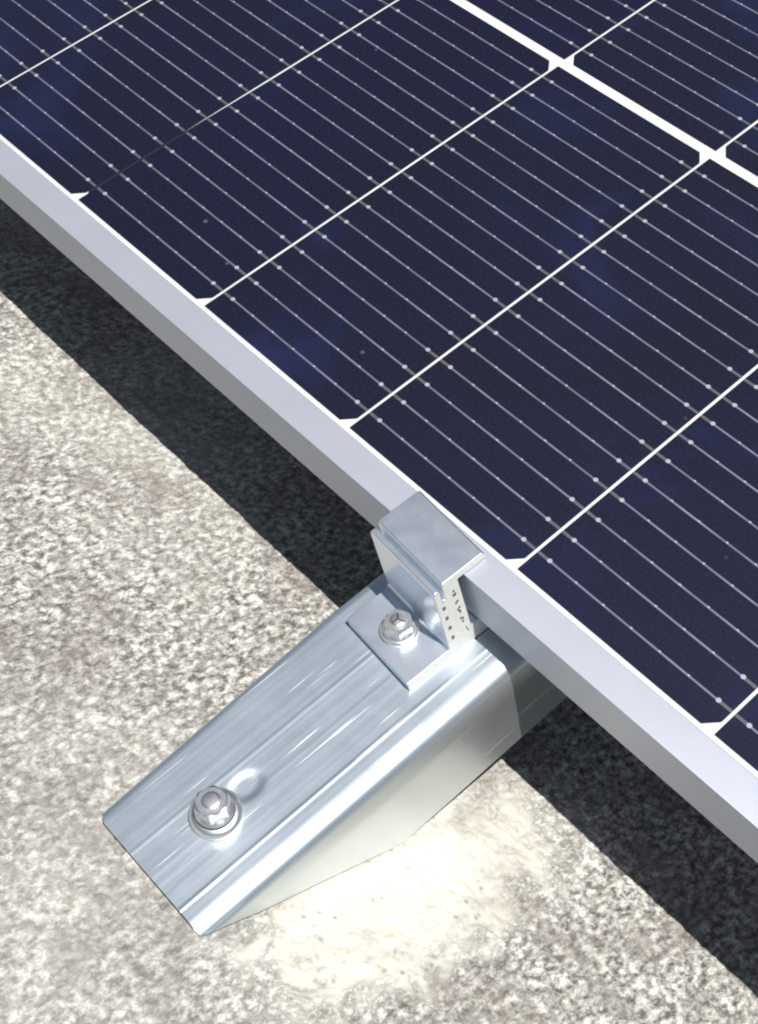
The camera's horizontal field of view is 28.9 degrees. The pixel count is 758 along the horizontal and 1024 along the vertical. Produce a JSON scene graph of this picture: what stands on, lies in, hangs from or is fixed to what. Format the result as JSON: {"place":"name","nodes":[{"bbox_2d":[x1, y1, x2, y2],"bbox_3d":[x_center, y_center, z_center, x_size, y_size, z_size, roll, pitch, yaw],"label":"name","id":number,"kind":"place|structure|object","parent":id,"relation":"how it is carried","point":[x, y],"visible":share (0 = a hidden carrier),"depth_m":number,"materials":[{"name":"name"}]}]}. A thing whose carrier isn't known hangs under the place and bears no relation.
{"place":"outdoors","nodes":[
{"label":"outdoors","id":0,"kind":"place"},
{"bbox_2d":[0,199,757,1023],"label":"concrete ground","id":1,"kind":"structure","parent":0,"point":[186,551],"depth_m":0.48,"materials":[{"name":"grey concrete"}]},
{"bbox_2d":[102,573,566,935],"bbox_3d":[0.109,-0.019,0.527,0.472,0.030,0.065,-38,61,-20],"label":"mounting bracket","id":2,"kind":"object","parent":1,"relation":"on","point":[331,745],"visible":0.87,"depth_m":0.46,"materials":[{"name":"metal"}]},
{"bbox_2d":[188,785,243,840],"bbox_3d":[-0.049,0.088,0.440,0.017,0.011,0.017,-38,61,-20],"label":"roof screw","id":3,"kind":"object","parent":2,"relation":"on","point":[215,813],"visible":1,"depth_m":0.44,"materials":[{"name":"metal"}]},
{"bbox_2d":[0,0,757,862],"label":"solar panel","id":4,"kind":"object","parent":2,"relation":"on","point":[482,274],"visible":1,"depth_m":0.53,"materials":[{"name":"glass"}]},
{"bbox_2d":[347,491,487,689],"bbox_3d":[0.016,0.021,0.469,0.054,0.030,0.040,-38,61,-20],"label":"end clamp","id":5,"kind":"object","parent":2,"relation":"attached to","point":[429,552],"visible":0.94,"depth_m":0.46,"materials":[{"name":"metal"}]},
{"bbox_2d":[379,609,418,646],"bbox_3d":[0.006,0.036,0.470,0.013,0.008,0.013,-38,61,-20],"label":"clamp bolt","id":6,"kind":"object","parent":5,"relation":"attached to","point":[398,628],"visible":1,"depth_m":0.47,"materials":[{"name":"metal"}]}
]}

